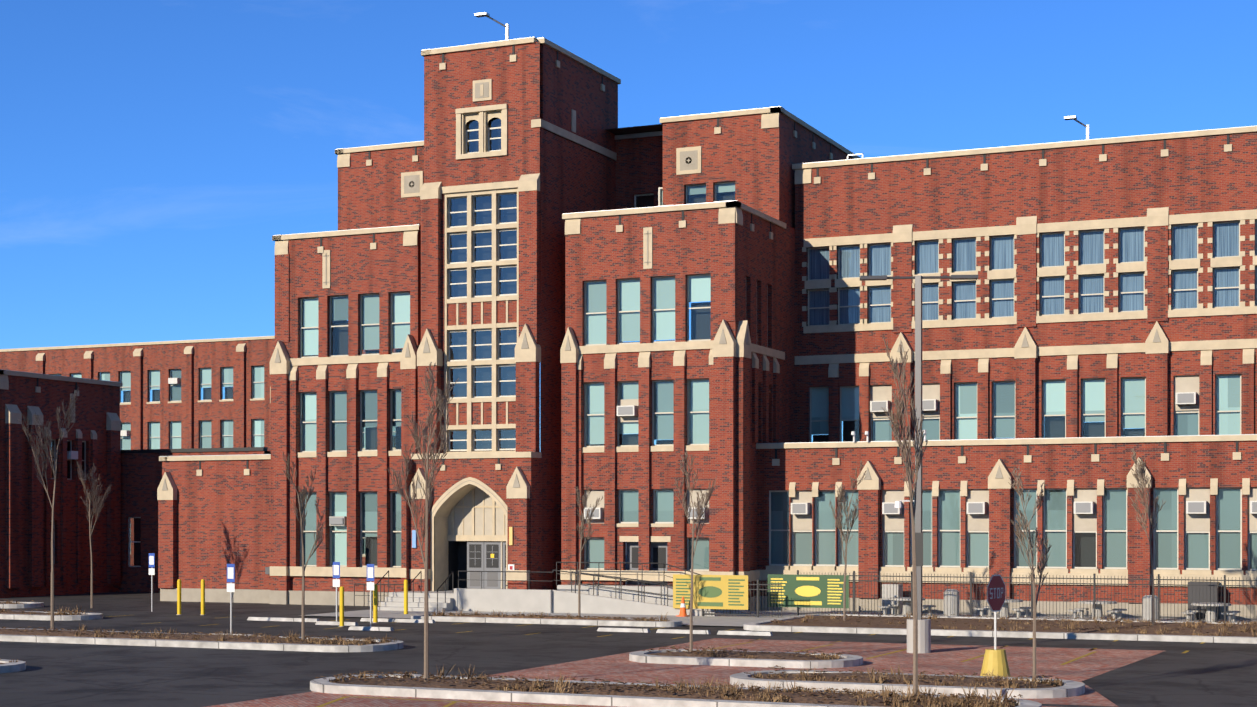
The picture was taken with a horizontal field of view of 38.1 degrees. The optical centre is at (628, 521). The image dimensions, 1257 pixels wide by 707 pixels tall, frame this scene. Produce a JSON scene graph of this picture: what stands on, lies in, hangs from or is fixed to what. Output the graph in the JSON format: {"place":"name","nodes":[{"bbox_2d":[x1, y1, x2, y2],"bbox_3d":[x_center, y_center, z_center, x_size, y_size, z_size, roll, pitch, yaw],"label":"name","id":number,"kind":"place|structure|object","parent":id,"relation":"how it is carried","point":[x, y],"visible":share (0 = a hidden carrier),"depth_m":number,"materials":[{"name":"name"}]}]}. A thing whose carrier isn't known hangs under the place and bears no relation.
{"place":"outdoors","nodes":[
{"label":"outdoors","id":0,"kind":"place"},
{"bbox_2d":[0,603,102,620],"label":"island","id":1,"kind":"structure","parent":0,"point":[63,615],"depth_m":73.21,"materials":[{"name":"concrete"}]},
{"bbox_2d":[0,542,1256,706],"bbox_3d":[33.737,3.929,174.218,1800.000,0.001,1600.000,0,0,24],"label":"asphalt ground","id":2,"kind":"structure","parent":0,"point":[1205,674],"depth_m":53.11,"materials":[{"name":"grey asphalt"}]},
{"bbox_2d":[0,659,25,672],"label":"curbed island","id":3,"kind":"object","parent":2,"relation":"on","point":[10,666],"visible":1,"depth_m":47.80,"materials":[{"name":"concrete"}]},
{"bbox_2d":[0,599,43,607],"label":"island strip","id":4,"kind":"object","parent":2,"relation":"on","point":[8,604],"visible":1,"depth_m":83.02,"materials":[{"name":"concrete"}]},
{"bbox_2d":[18,387,78,628],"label":"tree","id":5,"kind":"object","parent":2,"relation":"on","point":[36,459],"visible":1,"depth_m":65.41,"materials":[{"name":"brown plant"}]},
{"bbox_2d":[77,461,110,607],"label":"tree","id":6,"kind":"object","parent":2,"relation":"on","point":[97,509],"visible":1,"depth_m":83.06,"materials":[{"name":"brown plant"}]},
{"bbox_2d":[149,553,154,611],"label":"parking sign","id":7,"kind":"object","parent":2,"relation":"on","point":[151,563],"visible":1,"depth_m":79.67,"materials":[{"name":"silver metal"}]},
{"bbox_2d":[176,579,181,614],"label":"bollard","id":8,"kind":"object","parent":2,"relation":"on","point":[178,596],"visible":1,"depth_m":76.82,"materials":[{"name":"yellow metal"}]},
{"bbox_2d":[0,624,403,651],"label":"curbed island","id":9,"kind":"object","parent":2,"relation":"on","point":[294,642],"visible":1,"depth_m":57.67,"materials":[{"name":"concrete"}]},
{"bbox_2d":[200,579,205,614],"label":"bollard","id":10,"kind":"object","parent":2,"relation":"on","point":[202,596],"visible":1,"depth_m":76.70,"materials":[{"name":"yellow metal"}]},
{"bbox_2d":[209,564,252,634],"bbox_3d":[-13.445,2.679,61.692,1.800,2.500,0.240,0,0,24],"label":"park sign","id":11,"kind":"object","parent":2,"relation":"on","point":[230,577],"visible":0.71,"depth_m":61.66,"materials":[{"name":"silver metal"}]},
{"bbox_2d":[0,339,515,565],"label":"school wing","id":12,"kind":"structure","parent":2,"relation":"on","point":[190,412],"depth_m":156.80,"materials":[{"name":"red brick"}]},
{"bbox_2d":[0,336,395,556],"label":"stone trim","id":13,"kind":"structure","parent":12,"relation":"attached to","point":[139,351],"depth_m":158.07,"materials":[{"name":"beige stone"}]},
{"bbox_2d":[51,364,510,554],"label":"windows","id":14,"kind":"structure","parent":12,"relation":"attached to","point":[174,380],"depth_m":156.40,"materials":[{"name":"glass"}]},
{"bbox_2d":[283,452,326,639],"bbox_3d":[-10.004,0.870,57.022,1.464,6.118,0.900,0,0,-37],"label":"bare tree","id":15,"kind":"object","parent":2,"relation":"on","point":[320,531],"visible":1,"depth_m":57.18,"materials":[{"name":"brown plant"}]},
{"bbox_2d":[315,562,357,625],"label":"park sign","id":16,"kind":"object","parent":2,"relation":"on","point":[336,573],"visible":1,"depth_m":69.26,"materials":[{"name":"silver metal"}]},
{"bbox_2d":[338,586,344,626],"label":"bollard","id":17,"kind":"object","parent":2,"relation":"on","point":[342,606],"visible":1,"depth_m":68.18,"materials":[{"name":"yellow metal"}]},
{"bbox_2d":[348,564,393,630],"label":"park sign","id":18,"kind":"object","parent":2,"relation":"on","point":[370,576],"visible":1,"depth_m":65.86,"materials":[{"name":"silver metal"}]},
{"bbox_2d":[372,584,378,622],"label":"bollard","id":19,"kind":"object","parent":2,"relation":"on","point":[375,605],"visible":0.9,"depth_m":70.74,"materials":[{"name":"yellow metal"}]},
{"bbox_2d":[247,617,772,635],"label":"wheel stops","id":20,"kind":"object","parent":2,"relation":"on","point":[754,633],"visible":0.83,"depth_m":65.00,"materials":[{"name":"concrete"}]},
{"bbox_2d":[411,608,681,626],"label":"island curb","id":21,"kind":"structure","parent":2,"relation":"on","point":[567,619],"depth_m":70.06,"materials":[{"name":"concrete"}]},
{"bbox_2d":[378,584,754,615],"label":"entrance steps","id":22,"kind":"structure","parent":2,"relation":"on","point":[562,599],"depth_m":78.20,"materials":[{"name":"grey concrete"}]},
{"bbox_2d":[354,562,750,613],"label":"entrance railings","id":23,"kind":"object","parent":22,"relation":"on","point":[577,573],"visible":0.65,"depth_m":78.56,"materials":[{"name":"black metal"}]},
{"bbox_2d":[576,485,602,616],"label":"bare tree","id":24,"kind":"object","parent":2,"relation":"on","point":[583,522],"visible":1,"depth_m":70.09,"materials":[{"name":"brown plant"}]},
{"bbox_2d":[0,42,1256,604],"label":"brick wall","id":25,"kind":"structure","parent":2,"relation":"on","point":[214,520],"depth_m":81.83,"materials":[{"name":"red brick"}]},
{"bbox_2d":[474,12,508,39],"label":"street light","id":26,"kind":"object","parent":25,"relation":"on","point":[483,14],"visible":0.81,"depth_m":82.40,"materials":[{"name":"silver metal"}]},
{"bbox_2d":[0,37,1256,619],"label":"stone trim","id":27,"kind":"structure","parent":25,"relation":"attached to","point":[468,509],"depth_m":81.58,"materials":[{"name":"beige stone"}]},
{"bbox_2d":[51,118,1256,591],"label":"windows","id":28,"kind":"structure","parent":25,"relation":"in","point":[469,562],"depth_m":80.29,"materials":[{"name":"glass"}]},
{"bbox_2d":[851,430,925,507],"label":"security cameras","id":29,"kind":"object","parent":25,"relation":"attached to","point":[898,504],"visible":0.94,"depth_m":76.90,"materials":[{"name":"white plastic"}]},
{"bbox_2d":[847,115,1088,159],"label":"rooftop light","id":30,"kind":"object","parent":25,"relation":"on","point":[1079,122],"visible":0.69,"depth_m":80.69,"materials":[{"name":"silver metal"}]},
{"bbox_2d":[109,615,1204,706],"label":"parking lines","id":31,"kind":"object","parent":2,"relation":"on","point":[451,703],"visible":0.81,"depth_m":53.01,"materials":[{"name":"white paint"}]},
{"bbox_2d":[206,610,1256,706],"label":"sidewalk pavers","id":32,"kind":"object","parent":2,"relation":"on","point":[938,659],"depth_m":50.09,"materials":[{"name":"brick"}]},
{"bbox_2d":[404,580,407,613],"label":"bollard","id":33,"kind":"object","parent":32,"relation":"on","point":[405,596],"visible":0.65,"depth_m":76.43,"materials":[{"name":"yellow metal"}]},
{"bbox_2d":[388,363,458,680],"bbox_3d":[-4.633,0.066,42.410,1.576,7.726,1.652,0,0,-27],"label":"tree","id":34,"kind":"object","parent":32,"relation":"on","point":[431,432],"visible":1,"depth_m":42.59,"materials":[{"name":"brown plant"}]},
{"bbox_2d":[310,665,1041,706],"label":"island","id":35,"kind":"structure","parent":32,"relation":"on","point":[543,690],"depth_m":39.51,"materials":[{"name":"concrete"}]},
{"bbox_2d":[675,450,716,651],"bbox_3d":[1.891,0.943,51.775,1.201,5.971,0.672,0,0,-4],"label":"tree","id":36,"kind":"object","parent":32,"relation":"on","point":[702,509],"visible":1,"depth_m":51.68,"materials":[{"name":"brown plant"}]},
{"bbox_2d":[629,645,862,667],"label":"island","id":37,"kind":"structure","parent":32,"relation":"on","point":[725,657],"depth_m":50.08,"materials":[{"name":"concrete"}]},
{"bbox_2d":[881,336,927,694],"bbox_3d":[5.822,0.043,38.170,0.789,7.771,1.403,0,0,52],"label":"tree","id":38,"kind":"object","parent":32,"relation":"on","point":[906,443],"visible":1,"depth_m":38.04,"materials":[{"name":"brown plant"}]},
{"bbox_2d":[878,597,935,614],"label":"picnic table","id":39,"kind":"object","parent":32,"relation":"on","point":[906,608],"visible":0.58,"depth_m":75.02,"materials":[{"name":"concrete"}]},
{"bbox_2d":[730,665,1084,698],"bbox_3d":[6.499,3.655,43.200,8.400,0.548,3.400,0,0,24],"label":"parking island","id":40,"kind":"object","parent":32,"relation":"on","point":[1041,687],"visible":0.98,"depth_m":42.26,"materials":[{"name":"concrete"}]},
{"bbox_2d":[860,275,977,652],"bbox_3d":[8.707,-1.721,54.683,3.518,11.300,0.712,0,0,10],"label":"light pole","id":41,"kind":"object","parent":32,"relation":"on","point":[924,635],"visible":0.83,"depth_m":54.59,"materials":[{"name":"metal"}]},
{"bbox_2d":[945,589,959,615],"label":"trash can","id":42,"kind":"object","parent":32,"relation":"on","point":[955,602],"visible":0.79,"depth_m":73.97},
{"bbox_2d":[980,574,1009,676],"bbox_3d":[8.978,2.612,44.614,0.840,2.633,0.870,0,0,24],"label":"stop sign","id":43,"kind":"object","parent":32,"relation":"on","point":[995,658],"visible":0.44,"depth_m":44.45,"materials":[{"name":"yellow concrete"}]},
{"bbox_2d":[975,599,1030,617],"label":"picnic table","id":44,"kind":"object","parent":32,"relation":"on","point":[1003,611],"visible":0.6,"depth_m":73.41,"materials":[{"name":"concrete"}]},
{"bbox_2d":[1008,467,1051,683],"bbox_3d":[9.355,1.293,42.363,0.996,5.271,1.359,0,0,9],"label":"island tree","id":45,"kind":"object","parent":32,"relation":"on","point":[1024,525],"visible":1,"depth_m":42.39,"materials":[{"name":"brown plant"}]},
{"bbox_2d":[882,581,1218,619],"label":"patio cabinets","id":46,"kind":"object","parent":32,"relation":"on","point":[887,591],"visible":0.62,"depth_m":71.81,"materials":[{"name":"grey metal"}]},
{"bbox_2d":[1068,600,1126,619],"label":"picnic table","id":47,"kind":"object","parent":32,"relation":"on","point":[1100,611],"visible":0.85,"depth_m":71.90,"materials":[{"name":"concrete"}]},
{"bbox_2d":[1143,595,1157,619],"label":"trash can","id":48,"kind":"object","parent":32,"relation":"on","point":[1145,606],"visible":0.52,"depth_m":70.62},
{"bbox_2d":[1182,602,1240,621],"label":"picnic table","id":49,"kind":"object","parent":32,"relation":"on","point":[1188,613],"visible":0.69,"depth_m":70.18,"materials":[{"name":"concrete"}]},
{"bbox_2d":[829,460,865,620],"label":"tree","id":50,"kind":"object","parent":2,"relation":"on","point":[838,524],"visible":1,"depth_m":69.59,"materials":[{"name":"brown plant"}]},
{"bbox_2d":[702,570,1256,621],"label":"iron fence","id":51,"kind":"object","parent":2,"relation":"on","point":[1159,579],"visible":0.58,"depth_m":71.17,"materials":[{"name":"grey metal"}]},
{"bbox_2d":[673,574,848,609],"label":"fence banners","id":52,"kind":"object","parent":51,"relation":"attached to","point":[731,591],"visible":0.9,"depth_m":74.74,"materials":[{"name":"yellow fabric"}]},
{"bbox_2d":[743,611,1256,643],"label":"island","id":53,"kind":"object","parent":2,"relation":"on","point":[1148,630],"visible":0.98,"depth_m":64.29,"materials":[{"name":"concrete"}]},
{"bbox_2d":[1130,449,1165,624],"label":"tree","id":54,"kind":"object","parent":2,"relation":"on","point":[1142,473],"visible":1,"depth_m":65.23,"materials":[{"name":"brown plant"}]},
{"bbox_2d":[0,0,1256,444],"label":"sky","id":55,"kind":"structure","parent":0,"point":[154,153],"materials":[{"name":"blue"}]},
{"bbox_2d":[676,597,689,616],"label":"traffic cone","id":56,"kind":"object","parent":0,"point":[683,612],"visible":0.96,"depth_m":74.60,"materials":[{"name":"orange plastic"}]}
]}

